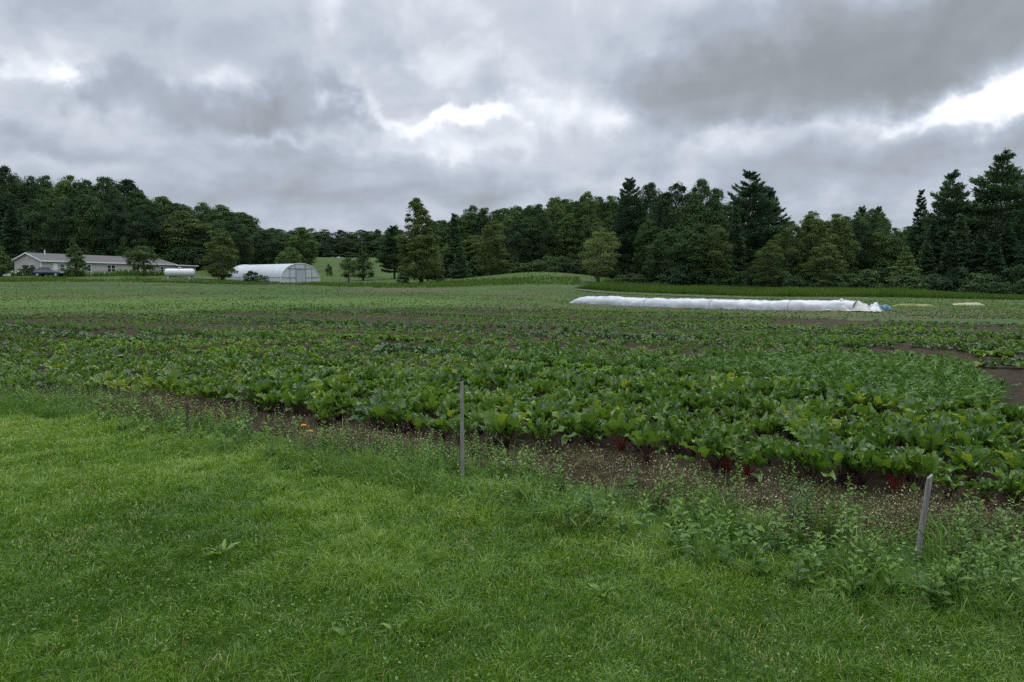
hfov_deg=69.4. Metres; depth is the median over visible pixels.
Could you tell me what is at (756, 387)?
beet plant
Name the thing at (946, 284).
shrub
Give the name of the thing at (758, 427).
beet plant
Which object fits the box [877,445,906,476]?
beet plant
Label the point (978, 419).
beet plant
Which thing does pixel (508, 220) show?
slender tree
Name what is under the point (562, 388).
beet plant
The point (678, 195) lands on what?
maple tree
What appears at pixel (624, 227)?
pine tree
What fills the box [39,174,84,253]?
broadleaf tree
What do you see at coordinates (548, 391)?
beet plant
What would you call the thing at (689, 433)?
beet plant
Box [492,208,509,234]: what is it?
slender tree
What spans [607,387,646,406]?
beet plant
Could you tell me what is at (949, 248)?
spruce tree
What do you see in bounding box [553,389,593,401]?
beet plant
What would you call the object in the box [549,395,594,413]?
beet plant
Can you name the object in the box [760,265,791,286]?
shrub
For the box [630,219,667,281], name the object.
broadleaf tree
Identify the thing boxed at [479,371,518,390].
beet plant
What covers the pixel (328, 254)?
shrub
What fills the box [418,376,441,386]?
beet plant
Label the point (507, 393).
beet plant
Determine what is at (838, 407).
beet plant
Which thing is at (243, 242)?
maple tree
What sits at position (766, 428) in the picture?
beet plant
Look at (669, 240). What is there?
maple tree
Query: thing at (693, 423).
beet plant
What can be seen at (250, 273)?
shrub
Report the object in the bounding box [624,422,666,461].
beet plant
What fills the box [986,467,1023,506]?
beet plant
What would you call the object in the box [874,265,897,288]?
shrub
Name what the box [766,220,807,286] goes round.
leafy tree
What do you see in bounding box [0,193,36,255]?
maple tree
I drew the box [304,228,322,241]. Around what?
slender tree
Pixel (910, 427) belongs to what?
beet plant
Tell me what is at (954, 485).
beet plant
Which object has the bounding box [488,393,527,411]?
beet plant
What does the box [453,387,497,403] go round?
beet plant
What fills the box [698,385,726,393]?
beet plant
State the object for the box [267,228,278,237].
maple tree
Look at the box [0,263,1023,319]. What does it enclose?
meadow grass
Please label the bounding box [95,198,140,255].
maple tree
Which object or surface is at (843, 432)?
beet plant
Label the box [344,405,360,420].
beet plant
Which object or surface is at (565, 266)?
shrub
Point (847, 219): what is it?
broadleaf tree
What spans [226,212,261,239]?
maple tree
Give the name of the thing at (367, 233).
slender tree
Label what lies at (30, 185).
maple tree
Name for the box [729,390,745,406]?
beet plant
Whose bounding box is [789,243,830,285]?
broadleaf tree
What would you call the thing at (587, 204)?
slender tree
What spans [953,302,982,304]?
pale cover
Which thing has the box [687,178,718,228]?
maple tree
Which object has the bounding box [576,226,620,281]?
pale tree
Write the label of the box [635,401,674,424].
beet plant
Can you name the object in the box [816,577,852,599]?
lawn weed
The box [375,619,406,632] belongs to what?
lawn weed
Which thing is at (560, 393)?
beet plant
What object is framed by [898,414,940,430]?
beet plant
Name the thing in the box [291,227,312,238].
maple tree
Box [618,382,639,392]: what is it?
beet plant
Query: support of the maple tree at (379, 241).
on the ground at (328, 299)
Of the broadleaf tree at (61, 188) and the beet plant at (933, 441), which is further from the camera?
the broadleaf tree at (61, 188)
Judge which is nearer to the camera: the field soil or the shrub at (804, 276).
the field soil
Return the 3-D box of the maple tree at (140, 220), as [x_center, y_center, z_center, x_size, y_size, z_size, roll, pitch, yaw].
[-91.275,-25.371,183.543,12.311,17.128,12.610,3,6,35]
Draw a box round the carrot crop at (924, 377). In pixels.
[0,307,1023,406]
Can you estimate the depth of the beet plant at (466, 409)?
8.17 m
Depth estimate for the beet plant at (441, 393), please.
8.71 m
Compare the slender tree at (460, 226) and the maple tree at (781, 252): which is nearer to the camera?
the maple tree at (781, 252)
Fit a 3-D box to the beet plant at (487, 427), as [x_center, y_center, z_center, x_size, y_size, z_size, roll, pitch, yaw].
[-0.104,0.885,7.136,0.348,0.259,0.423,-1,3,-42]
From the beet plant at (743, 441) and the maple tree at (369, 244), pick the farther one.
the maple tree at (369, 244)
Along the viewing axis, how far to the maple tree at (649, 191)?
103.79 m
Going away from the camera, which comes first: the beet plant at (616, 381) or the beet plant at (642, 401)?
the beet plant at (642, 401)
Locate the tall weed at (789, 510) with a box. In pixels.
[780,492,806,532]
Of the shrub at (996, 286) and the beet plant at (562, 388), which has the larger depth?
the shrub at (996, 286)
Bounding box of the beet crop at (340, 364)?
[0,306,1023,467]
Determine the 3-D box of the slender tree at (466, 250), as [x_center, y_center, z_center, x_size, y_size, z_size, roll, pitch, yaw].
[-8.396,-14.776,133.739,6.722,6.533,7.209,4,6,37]
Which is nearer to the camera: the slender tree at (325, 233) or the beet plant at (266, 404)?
the beet plant at (266, 404)
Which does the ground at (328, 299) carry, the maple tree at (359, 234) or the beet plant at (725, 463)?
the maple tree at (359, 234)
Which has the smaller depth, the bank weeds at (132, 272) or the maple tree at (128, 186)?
the bank weeds at (132, 272)
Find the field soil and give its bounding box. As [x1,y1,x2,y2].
[0,308,1023,549]
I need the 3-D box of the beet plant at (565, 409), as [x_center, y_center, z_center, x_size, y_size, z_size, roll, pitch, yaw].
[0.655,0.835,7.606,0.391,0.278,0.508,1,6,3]
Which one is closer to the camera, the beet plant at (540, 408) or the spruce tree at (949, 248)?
the beet plant at (540, 408)
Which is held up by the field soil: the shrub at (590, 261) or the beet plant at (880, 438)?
the beet plant at (880, 438)
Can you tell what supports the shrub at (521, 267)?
on the ground at (328, 299)
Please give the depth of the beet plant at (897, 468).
5.59 m
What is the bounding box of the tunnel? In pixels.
[570,296,882,311]
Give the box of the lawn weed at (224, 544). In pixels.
[202,538,238,554]
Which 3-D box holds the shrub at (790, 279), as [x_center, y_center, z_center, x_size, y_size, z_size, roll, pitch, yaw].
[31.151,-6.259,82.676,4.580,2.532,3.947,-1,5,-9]
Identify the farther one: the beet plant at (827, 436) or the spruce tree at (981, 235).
the spruce tree at (981, 235)
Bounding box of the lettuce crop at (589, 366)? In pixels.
[1,311,1022,379]
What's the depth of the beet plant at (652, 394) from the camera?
8.39 m
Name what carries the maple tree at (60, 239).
on the ground at (328, 299)
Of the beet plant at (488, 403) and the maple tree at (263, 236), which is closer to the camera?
the beet plant at (488, 403)
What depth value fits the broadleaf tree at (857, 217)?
104.35 m
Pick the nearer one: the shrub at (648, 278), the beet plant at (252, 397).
the beet plant at (252, 397)
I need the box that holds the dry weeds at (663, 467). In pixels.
[1,381,1023,564]
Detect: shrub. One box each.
[17,265,35,275]
[79,245,99,254]
[160,245,196,266]
[177,246,215,269]
[204,255,238,268]
[242,271,258,282]
[253,274,269,282]
[321,251,337,256]
[325,264,332,275]
[338,251,357,257]
[368,252,380,257]
[396,274,409,282]
[425,253,449,277]
[427,271,445,280]
[443,257,467,277]
[466,261,480,276]
[468,255,488,275]
[478,262,503,275]
[497,259,519,273]
[507,262,534,273]
[523,258,547,271]
[534,256,562,272]
[552,257,577,273]
[569,259,591,273]
[579,256,602,275]
[591,260,615,277]
[604,264,624,278]
[615,272,646,282]
[627,276,655,283]
[652,266,688,285]
[665,265,700,285]
[675,274,718,285]
[708,270,735,284]
[726,270,752,286]
[736,266,769,287]
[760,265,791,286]
[771,274,810,287]
[793,270,816,287]
[799,274,832,286]
[820,273,848,287]
[844,273,877,288]
[848,269,887,289]
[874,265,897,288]
[890,275,928,290]
[914,273,945,291]
[923,276,955,290]
[944,265,971,292]
[956,273,996,293]
[958,283,987,292]
[968,272,1011,291]
[985,281,1015,294]
[995,263,1023,293]
[1000,273,1023,291]
[1006,278,1023,294]
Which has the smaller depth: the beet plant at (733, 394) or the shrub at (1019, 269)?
the beet plant at (733, 394)
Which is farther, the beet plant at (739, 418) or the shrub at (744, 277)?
the shrub at (744, 277)
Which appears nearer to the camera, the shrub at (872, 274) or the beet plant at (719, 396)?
the beet plant at (719, 396)
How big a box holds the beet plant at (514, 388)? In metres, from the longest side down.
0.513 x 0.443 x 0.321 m
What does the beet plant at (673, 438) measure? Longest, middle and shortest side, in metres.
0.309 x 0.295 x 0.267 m
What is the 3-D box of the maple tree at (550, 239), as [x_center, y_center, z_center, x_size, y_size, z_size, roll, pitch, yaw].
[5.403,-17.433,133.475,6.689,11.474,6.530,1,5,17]
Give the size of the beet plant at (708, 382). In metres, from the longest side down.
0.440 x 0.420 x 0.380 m
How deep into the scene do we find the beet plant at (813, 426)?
6.93 m
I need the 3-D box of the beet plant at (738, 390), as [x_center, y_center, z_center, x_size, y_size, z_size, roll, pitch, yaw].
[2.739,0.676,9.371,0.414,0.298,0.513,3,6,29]
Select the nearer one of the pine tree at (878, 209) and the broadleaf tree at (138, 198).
the pine tree at (878, 209)
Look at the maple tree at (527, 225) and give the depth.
131.69 m
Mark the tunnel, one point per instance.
(841, 304)
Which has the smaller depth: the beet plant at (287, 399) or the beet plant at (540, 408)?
the beet plant at (540, 408)
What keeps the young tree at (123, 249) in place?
on the ground at (328, 299)
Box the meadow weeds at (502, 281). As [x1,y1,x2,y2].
[373,274,580,287]
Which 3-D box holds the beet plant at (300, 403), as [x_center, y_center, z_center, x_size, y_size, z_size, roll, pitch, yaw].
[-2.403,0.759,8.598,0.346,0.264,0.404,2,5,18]
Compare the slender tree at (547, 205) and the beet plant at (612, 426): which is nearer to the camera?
the beet plant at (612, 426)
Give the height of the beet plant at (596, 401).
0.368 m
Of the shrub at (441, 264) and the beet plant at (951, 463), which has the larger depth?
the shrub at (441, 264)
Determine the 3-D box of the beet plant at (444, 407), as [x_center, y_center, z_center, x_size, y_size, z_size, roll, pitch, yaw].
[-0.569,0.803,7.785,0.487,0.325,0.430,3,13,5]
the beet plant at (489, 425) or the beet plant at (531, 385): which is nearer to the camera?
the beet plant at (489, 425)
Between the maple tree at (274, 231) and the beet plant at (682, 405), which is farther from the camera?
the maple tree at (274, 231)
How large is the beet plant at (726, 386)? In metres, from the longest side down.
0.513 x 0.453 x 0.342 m
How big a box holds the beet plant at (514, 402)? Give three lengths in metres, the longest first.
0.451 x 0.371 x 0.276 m
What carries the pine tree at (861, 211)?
on the ground at (328, 299)
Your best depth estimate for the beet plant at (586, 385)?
9.19 m
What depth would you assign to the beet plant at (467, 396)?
8.59 m
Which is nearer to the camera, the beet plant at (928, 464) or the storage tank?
the beet plant at (928, 464)
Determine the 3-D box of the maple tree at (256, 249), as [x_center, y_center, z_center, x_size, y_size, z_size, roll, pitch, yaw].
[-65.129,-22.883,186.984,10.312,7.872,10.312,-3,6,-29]
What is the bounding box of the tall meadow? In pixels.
[575,278,1023,299]
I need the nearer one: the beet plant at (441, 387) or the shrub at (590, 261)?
the beet plant at (441, 387)
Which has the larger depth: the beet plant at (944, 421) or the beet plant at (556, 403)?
the beet plant at (556, 403)
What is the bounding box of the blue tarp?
[880,304,891,310]
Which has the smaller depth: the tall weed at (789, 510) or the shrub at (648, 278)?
the tall weed at (789, 510)
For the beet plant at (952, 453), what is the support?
on the ground at (328, 299)
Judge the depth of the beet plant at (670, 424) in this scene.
7.13 m
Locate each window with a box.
[59,264,64,270]
[107,265,115,271]
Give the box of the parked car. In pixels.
[32,267,65,276]
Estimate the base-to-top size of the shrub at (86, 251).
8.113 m
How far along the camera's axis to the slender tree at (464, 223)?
143.14 m
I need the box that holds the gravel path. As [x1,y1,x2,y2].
[575,289,838,298]
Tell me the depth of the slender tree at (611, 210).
142.25 m
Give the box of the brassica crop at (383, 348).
[0,307,1023,367]
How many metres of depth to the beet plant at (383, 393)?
8.76 m
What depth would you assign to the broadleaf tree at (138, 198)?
195.70 m
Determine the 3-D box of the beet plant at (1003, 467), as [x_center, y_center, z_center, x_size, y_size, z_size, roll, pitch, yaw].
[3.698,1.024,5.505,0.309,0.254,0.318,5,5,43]
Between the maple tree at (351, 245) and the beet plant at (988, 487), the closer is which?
the beet plant at (988, 487)
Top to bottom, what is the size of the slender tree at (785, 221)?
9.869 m
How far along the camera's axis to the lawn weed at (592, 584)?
3.82 m
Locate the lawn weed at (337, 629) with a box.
[330,626,363,643]
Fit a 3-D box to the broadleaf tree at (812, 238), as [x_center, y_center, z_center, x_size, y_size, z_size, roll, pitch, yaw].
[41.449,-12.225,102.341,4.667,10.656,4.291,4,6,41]
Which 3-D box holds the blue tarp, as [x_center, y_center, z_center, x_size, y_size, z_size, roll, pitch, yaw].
[19.332,-1.762,38.489,0.880,0.316,0.689,1,5,17]
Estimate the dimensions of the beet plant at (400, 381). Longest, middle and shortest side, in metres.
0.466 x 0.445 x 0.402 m
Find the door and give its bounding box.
[296,269,305,282]
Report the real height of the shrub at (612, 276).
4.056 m
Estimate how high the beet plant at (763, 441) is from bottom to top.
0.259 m
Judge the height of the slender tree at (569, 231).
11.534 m
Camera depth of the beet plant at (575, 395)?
8.47 m
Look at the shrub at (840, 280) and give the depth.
81.21 m
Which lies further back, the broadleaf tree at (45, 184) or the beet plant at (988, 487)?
the broadleaf tree at (45, 184)
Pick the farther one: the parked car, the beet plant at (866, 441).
the parked car
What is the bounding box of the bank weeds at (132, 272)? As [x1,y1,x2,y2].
[0,268,399,286]
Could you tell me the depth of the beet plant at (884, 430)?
6.60 m
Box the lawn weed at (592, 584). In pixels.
[584,583,620,597]
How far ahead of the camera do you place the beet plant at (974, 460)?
5.72 m
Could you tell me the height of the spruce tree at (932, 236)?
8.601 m
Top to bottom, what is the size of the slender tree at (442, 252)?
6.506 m
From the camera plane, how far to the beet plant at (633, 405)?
8.15 m
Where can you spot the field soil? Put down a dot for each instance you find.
(877, 479)
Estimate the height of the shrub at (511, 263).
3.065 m
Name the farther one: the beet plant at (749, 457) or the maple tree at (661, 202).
the maple tree at (661, 202)
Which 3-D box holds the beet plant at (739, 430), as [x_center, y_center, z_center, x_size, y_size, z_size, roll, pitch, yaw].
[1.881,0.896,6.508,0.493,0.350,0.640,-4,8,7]
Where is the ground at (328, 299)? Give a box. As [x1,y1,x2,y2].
[0,257,1023,681]
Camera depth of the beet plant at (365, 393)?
9.46 m
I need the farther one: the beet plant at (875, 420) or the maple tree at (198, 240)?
the maple tree at (198, 240)
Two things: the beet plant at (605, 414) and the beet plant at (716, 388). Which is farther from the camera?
the beet plant at (716, 388)
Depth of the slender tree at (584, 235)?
131.26 m
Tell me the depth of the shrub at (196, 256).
177.88 m
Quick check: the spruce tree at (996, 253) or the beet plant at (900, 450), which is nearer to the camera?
the beet plant at (900, 450)
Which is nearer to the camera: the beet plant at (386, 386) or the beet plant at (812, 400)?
the beet plant at (812, 400)
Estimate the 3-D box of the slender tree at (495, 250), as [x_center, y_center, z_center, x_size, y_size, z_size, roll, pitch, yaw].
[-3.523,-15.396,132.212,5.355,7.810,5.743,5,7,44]
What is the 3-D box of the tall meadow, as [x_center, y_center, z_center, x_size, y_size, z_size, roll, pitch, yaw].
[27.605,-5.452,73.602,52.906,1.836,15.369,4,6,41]
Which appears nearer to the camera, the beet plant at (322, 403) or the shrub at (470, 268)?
the beet plant at (322, 403)
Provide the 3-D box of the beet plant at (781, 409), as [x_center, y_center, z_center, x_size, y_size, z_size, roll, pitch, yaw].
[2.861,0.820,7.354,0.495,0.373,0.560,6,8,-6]
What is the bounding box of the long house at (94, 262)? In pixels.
[12,250,197,274]
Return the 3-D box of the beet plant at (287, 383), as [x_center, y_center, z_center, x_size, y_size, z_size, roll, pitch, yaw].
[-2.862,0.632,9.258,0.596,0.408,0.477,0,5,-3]
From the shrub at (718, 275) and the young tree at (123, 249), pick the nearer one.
the shrub at (718, 275)
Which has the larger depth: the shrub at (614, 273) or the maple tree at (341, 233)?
the maple tree at (341, 233)
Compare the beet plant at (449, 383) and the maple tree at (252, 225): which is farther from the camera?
the maple tree at (252, 225)
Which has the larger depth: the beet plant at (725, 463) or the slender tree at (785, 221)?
the slender tree at (785, 221)
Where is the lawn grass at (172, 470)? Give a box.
[0,400,1023,681]
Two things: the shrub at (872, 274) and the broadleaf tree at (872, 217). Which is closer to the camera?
the shrub at (872, 274)
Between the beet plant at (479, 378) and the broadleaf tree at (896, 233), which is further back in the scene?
the broadleaf tree at (896, 233)
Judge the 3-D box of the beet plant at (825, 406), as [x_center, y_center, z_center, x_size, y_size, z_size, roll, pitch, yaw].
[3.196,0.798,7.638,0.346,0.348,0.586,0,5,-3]
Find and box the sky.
[0,0,1023,257]
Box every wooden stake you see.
[186,402,188,431]
[460,381,463,479]
[914,474,932,560]
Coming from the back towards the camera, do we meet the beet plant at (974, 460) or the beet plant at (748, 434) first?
the beet plant at (748, 434)
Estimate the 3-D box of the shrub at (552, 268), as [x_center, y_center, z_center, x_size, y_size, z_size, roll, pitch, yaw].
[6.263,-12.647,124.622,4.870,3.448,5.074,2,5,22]
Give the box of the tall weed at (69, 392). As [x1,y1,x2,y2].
[66,383,74,403]
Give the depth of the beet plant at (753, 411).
7.91 m
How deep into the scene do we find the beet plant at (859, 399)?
8.12 m
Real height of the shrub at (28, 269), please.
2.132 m
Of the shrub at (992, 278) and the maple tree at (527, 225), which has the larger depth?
the maple tree at (527, 225)
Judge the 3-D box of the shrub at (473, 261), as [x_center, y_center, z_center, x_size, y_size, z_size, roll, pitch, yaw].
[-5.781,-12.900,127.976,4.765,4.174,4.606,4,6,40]
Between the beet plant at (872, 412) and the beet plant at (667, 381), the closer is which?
the beet plant at (872, 412)
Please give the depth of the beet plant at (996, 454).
5.93 m
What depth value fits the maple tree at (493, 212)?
150.72 m
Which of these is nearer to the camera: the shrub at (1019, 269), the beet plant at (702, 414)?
the beet plant at (702, 414)
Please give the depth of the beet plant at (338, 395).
8.38 m
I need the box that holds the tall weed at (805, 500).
[801,481,816,530]
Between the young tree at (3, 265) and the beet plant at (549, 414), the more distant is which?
the young tree at (3, 265)
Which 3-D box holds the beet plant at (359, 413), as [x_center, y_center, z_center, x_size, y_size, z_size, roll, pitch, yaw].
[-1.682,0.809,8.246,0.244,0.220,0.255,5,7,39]
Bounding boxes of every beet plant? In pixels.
[209,384,239,407]
[221,376,279,409]
[238,391,278,410]
[253,395,278,412]
[255,385,290,412]
[263,375,309,405]
[278,389,310,414]
[285,394,314,415]
[289,382,322,396]
[304,388,333,396]
[304,395,349,424]
[310,374,347,391]
[310,388,358,419]
[313,406,341,425]
[321,389,361,419]
[327,383,357,409]
[342,382,373,398]
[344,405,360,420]
[346,395,407,434]
[349,404,363,417]
[351,395,388,429]
[352,382,371,398]
[356,378,381,397]
[369,381,407,394]
[370,387,402,403]
[372,378,395,388]
[379,373,412,389]
[379,395,412,426]
[381,384,409,395]
[383,407,422,434]
[389,391,429,427]
[393,388,422,398]
[405,380,429,388]
[407,383,434,391]
[408,385,443,411]
[413,414,437,436]
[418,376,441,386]
[418,392,449,418]
[423,381,458,392]
[426,413,459,439]
[428,387,449,412]
[430,377,459,388]
[434,396,467,431]
[442,394,466,416]
[444,390,469,414]
[448,414,480,432]
[449,418,477,439]
[451,384,465,392]
[451,385,488,394]
[451,401,476,416]
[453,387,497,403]
[454,390,475,416]
[458,401,500,424]
[464,385,482,391]
[464,402,497,423]
[464,408,493,434]
[465,370,501,393]
[476,422,509,445]
[478,413,509,436]
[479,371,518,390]
[479,409,531,446]
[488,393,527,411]
[490,387,512,395]
[493,397,519,411]
[493,402,520,413]
[496,390,525,399]
[502,382,538,397]
[510,401,568,441]
[511,399,539,429]
[512,379,542,397]
[514,405,556,440]
[516,415,580,452]
[522,393,547,403]
[523,376,554,398]
[533,377,560,387]
[535,397,569,409]
[539,392,568,401]
[543,386,560,393]
[547,390,569,400]
[547,404,563,428]
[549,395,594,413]
[549,409,597,446]
[550,385,575,394]
[553,376,575,389]
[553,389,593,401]
[557,369,588,386]
[563,408,582,434]
[566,382,600,394]
[569,391,603,403]
[571,422,604,446]
[572,376,601,386]
[572,412,608,444]
[574,394,613,410]
[581,402,618,437]
[584,383,604,394]
[590,388,620,401]
[598,408,648,450]
[600,394,630,407]
[601,385,619,391]
[605,405,640,417]
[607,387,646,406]
[608,373,641,392]
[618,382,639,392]
[618,415,656,450]
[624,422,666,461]
[625,401,642,412]
[625,421,670,451]
[628,376,663,392]
[630,390,651,405]
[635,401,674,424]
[637,396,680,420]
[639,385,675,405]
[648,374,683,385]
[652,412,681,443]
[654,425,684,454]
[655,374,684,395]
[655,383,681,392]
[655,383,687,395]
[663,410,690,421]
[663,414,708,444]
[669,398,699,411]
[670,387,698,411]
[674,423,706,455]
[675,374,707,392]
[675,427,745,472]
[678,392,725,412]
[678,406,698,421]
[679,389,719,419]
[691,407,716,419]
[692,376,721,392]
[694,431,768,471]
[695,420,708,431]
[697,414,723,429]
[697,421,749,458]
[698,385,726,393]
[700,416,744,435]
[705,386,737,415]
[709,382,736,391]
[714,407,745,423]
[716,404,745,416]
[719,381,742,405]
[723,412,750,424]
[725,419,757,446]
[726,418,751,429]
[728,392,763,410]
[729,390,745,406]
[729,444,773,482]
[735,380,768,394]
[735,437,759,454]
[737,407,767,422]
[738,410,781,443]
[744,389,775,407]
[746,392,788,417]
[748,414,794,438]
[750,434,788,464]
[755,433,792,454]
[755,439,835,480]
[759,380,788,396]
[764,388,799,405]
[767,403,814,435]
[771,398,809,414]
[772,381,828,402]
[773,409,831,426]
[773,412,821,442]
[774,441,836,483]
[781,396,815,407]
[784,422,834,440]
[784,428,841,471]
[786,391,844,413]
[792,399,832,415]
[793,384,827,399]
[795,418,851,435]
[801,437,873,485]
[807,401,843,418]
[811,378,847,410]
[813,417,868,437]
[823,446,892,487]
[824,398,855,418]
[826,386,868,421]
[828,399,870,421]
[830,416,882,440]
[834,388,893,419]
[834,433,878,474]
[840,377,879,393]
[840,415,885,429]
[843,425,915,466]
[854,385,901,413]
[855,402,891,426]
[859,387,902,415]
[863,434,895,451]
[873,449,919,490]
[875,424,904,448]
[876,417,919,446]
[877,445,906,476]
[882,423,931,447]
[884,407,940,423]
[887,442,938,481]
[890,394,943,413]
[891,445,972,494]
[895,424,952,454]
[897,404,949,417]
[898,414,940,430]
[905,436,951,456]
[914,414,981,448]
[919,414,960,423]
[921,472,967,499]
[925,399,977,414]
[927,394,964,408]
[937,408,966,418]
[938,457,967,479]
[944,445,1003,481]
[946,431,986,450]
[948,410,1023,432]
[948,426,1016,447]
[949,444,972,472]
[950,396,973,411]
[953,422,995,437]
[956,394,1007,410]
[964,408,1006,423]
[965,401,1008,418]
[965,476,1007,504]
[970,442,1023,468]
[973,413,1023,437]
[981,399,1023,423]
[982,419,1023,447]
[983,435,1023,449]
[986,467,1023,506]
[991,464,1023,497]
[992,446,1023,471]
[993,457,1012,492]
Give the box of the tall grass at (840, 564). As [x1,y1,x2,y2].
[0,380,1023,628]
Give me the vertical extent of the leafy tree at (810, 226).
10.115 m
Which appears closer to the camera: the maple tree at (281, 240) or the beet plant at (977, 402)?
the beet plant at (977, 402)
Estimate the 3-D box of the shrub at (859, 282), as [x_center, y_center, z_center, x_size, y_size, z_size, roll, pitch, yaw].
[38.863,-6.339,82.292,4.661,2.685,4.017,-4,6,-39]
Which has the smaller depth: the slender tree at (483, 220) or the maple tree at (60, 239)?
the slender tree at (483, 220)
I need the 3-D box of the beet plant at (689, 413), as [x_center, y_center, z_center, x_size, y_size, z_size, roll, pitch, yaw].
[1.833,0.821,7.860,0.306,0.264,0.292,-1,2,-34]
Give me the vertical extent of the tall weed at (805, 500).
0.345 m
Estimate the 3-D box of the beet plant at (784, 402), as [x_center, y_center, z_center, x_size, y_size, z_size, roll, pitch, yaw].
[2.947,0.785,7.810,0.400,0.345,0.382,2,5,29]
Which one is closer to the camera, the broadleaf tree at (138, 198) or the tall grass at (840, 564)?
the tall grass at (840, 564)
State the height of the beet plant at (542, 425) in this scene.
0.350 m
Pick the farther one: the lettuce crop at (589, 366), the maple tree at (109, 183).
the maple tree at (109, 183)
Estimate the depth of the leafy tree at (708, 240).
87.71 m
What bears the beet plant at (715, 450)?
on the field soil
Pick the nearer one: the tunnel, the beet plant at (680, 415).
the beet plant at (680, 415)
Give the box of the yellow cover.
[893,304,934,306]
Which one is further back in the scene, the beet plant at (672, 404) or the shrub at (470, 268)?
the shrub at (470, 268)
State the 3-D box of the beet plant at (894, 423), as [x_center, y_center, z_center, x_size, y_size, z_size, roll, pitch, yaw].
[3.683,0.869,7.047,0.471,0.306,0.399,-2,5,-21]
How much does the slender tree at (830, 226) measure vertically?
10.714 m
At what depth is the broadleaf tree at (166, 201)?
199.17 m
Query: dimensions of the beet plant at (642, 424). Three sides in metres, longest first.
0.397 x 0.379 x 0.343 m
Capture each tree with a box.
[0,164,26,237]
[0,171,14,195]
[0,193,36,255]
[0,194,6,245]
[0,204,35,270]
[0,243,16,276]
[12,176,48,252]
[14,199,62,253]
[27,175,64,212]
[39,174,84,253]
[39,198,90,254]
[59,178,104,248]
[61,194,117,254]
[63,238,90,276]
[86,176,132,255]
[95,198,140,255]
[104,179,148,227]
[114,237,131,255]
[117,204,171,255]
[121,246,159,275]
[122,189,162,252]
[133,214,187,260]
[151,196,182,245]
[152,210,211,264]
[164,203,194,263]
[179,227,212,267]
[188,202,219,239]
[196,228,240,279]
[198,219,245,261]
[201,204,248,245]
[205,220,254,267]
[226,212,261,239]
[236,235,269,262]
[247,229,280,264]
[263,233,301,263]
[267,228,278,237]
[273,229,285,236]
[273,247,302,263]
[286,229,321,264]
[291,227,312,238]
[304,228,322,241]
[315,229,335,244]
[315,242,332,256]
[318,236,337,253]
[318,245,341,256]
[331,230,348,257]
[332,237,355,257]
[338,244,360,257]
[338,257,358,281]
[339,232,362,257]
[350,241,380,254]
[352,230,368,248]
[352,242,375,280]
[360,231,375,257]
[367,236,385,255]
[369,229,383,248]
[373,225,409,278]
[393,198,445,282]
[422,221,442,274]
[433,220,446,248]
[435,220,461,252]
[439,242,457,266]
[442,213,466,277]
[444,213,469,259]
[449,247,472,278]
[453,241,475,260]
[459,205,481,241]
[460,215,476,234]
[462,235,494,264]
[466,207,496,253]
[472,221,512,274]
[480,209,502,230]
[481,233,508,270]
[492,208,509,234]
[496,208,512,238]
[497,215,519,273]
[498,219,533,271]
[510,205,523,259]
[514,217,545,271]
[520,205,537,233]
[525,212,558,271]
[529,204,548,271]
[537,197,558,258]
[543,197,567,253]
[547,229,574,272]
[552,199,571,222]
[554,213,586,272]
[563,199,576,247]
[564,215,596,273]
[568,195,590,244]
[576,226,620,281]
[577,191,603,256]
[581,225,607,276]
[591,196,609,259]
[597,217,616,272]
[601,195,617,238]
[606,177,647,277]
[607,207,635,277]
[626,182,665,274]
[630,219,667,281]
[637,191,684,276]
[642,228,691,283]
[661,181,690,226]
[665,198,722,273]
[676,233,715,284]
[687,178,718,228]
[688,224,736,286]
[695,211,733,275]
[698,187,727,270]
[718,168,787,271]
[719,204,749,285]
[745,187,796,260]
[746,249,789,284]
[751,240,788,288]
[765,237,796,272]
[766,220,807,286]
[783,219,795,244]
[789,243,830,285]
[794,210,826,277]
[796,214,821,257]
[799,242,847,287]
[812,213,863,280]
[822,213,842,249]
[825,249,862,273]
[831,216,854,252]
[842,220,877,287]
[848,214,869,242]
[853,228,898,284]
[855,205,866,287]
[860,208,886,268]
[870,206,890,232]
[870,234,911,276]
[871,213,893,235]
[881,247,918,284]
[883,227,910,267]
[884,246,923,289]
[900,226,912,243]
[905,189,928,265]
[912,219,944,283]
[914,240,938,284]
[915,168,979,273]
[934,234,965,291]
[939,213,974,277]
[951,147,1023,266]
[963,229,999,281]
[971,200,1000,242]
[974,243,1008,293]
[992,222,1021,277]
[1011,246,1023,292]
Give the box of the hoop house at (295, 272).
[227,263,319,282]
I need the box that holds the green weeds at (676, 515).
[0,307,1023,615]
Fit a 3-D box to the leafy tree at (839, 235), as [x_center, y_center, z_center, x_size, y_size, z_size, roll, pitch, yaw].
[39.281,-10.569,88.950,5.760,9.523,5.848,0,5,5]
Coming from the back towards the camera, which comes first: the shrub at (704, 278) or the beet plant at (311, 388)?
the shrub at (704, 278)
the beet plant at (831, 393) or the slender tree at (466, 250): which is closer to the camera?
the beet plant at (831, 393)
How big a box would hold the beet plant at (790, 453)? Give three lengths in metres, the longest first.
0.615 x 0.473 x 0.336 m
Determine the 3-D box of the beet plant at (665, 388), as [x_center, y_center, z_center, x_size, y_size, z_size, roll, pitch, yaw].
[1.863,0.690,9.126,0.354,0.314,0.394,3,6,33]
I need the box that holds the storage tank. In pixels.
[165,267,194,278]
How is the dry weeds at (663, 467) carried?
on the field soil
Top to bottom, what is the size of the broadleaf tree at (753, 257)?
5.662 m
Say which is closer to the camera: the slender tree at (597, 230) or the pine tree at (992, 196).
the pine tree at (992, 196)
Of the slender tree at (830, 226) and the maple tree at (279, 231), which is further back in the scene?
the maple tree at (279, 231)
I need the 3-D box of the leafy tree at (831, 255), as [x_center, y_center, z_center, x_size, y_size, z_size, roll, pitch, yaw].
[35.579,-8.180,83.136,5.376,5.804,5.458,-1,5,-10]
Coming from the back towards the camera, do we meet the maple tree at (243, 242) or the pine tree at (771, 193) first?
the maple tree at (243, 242)

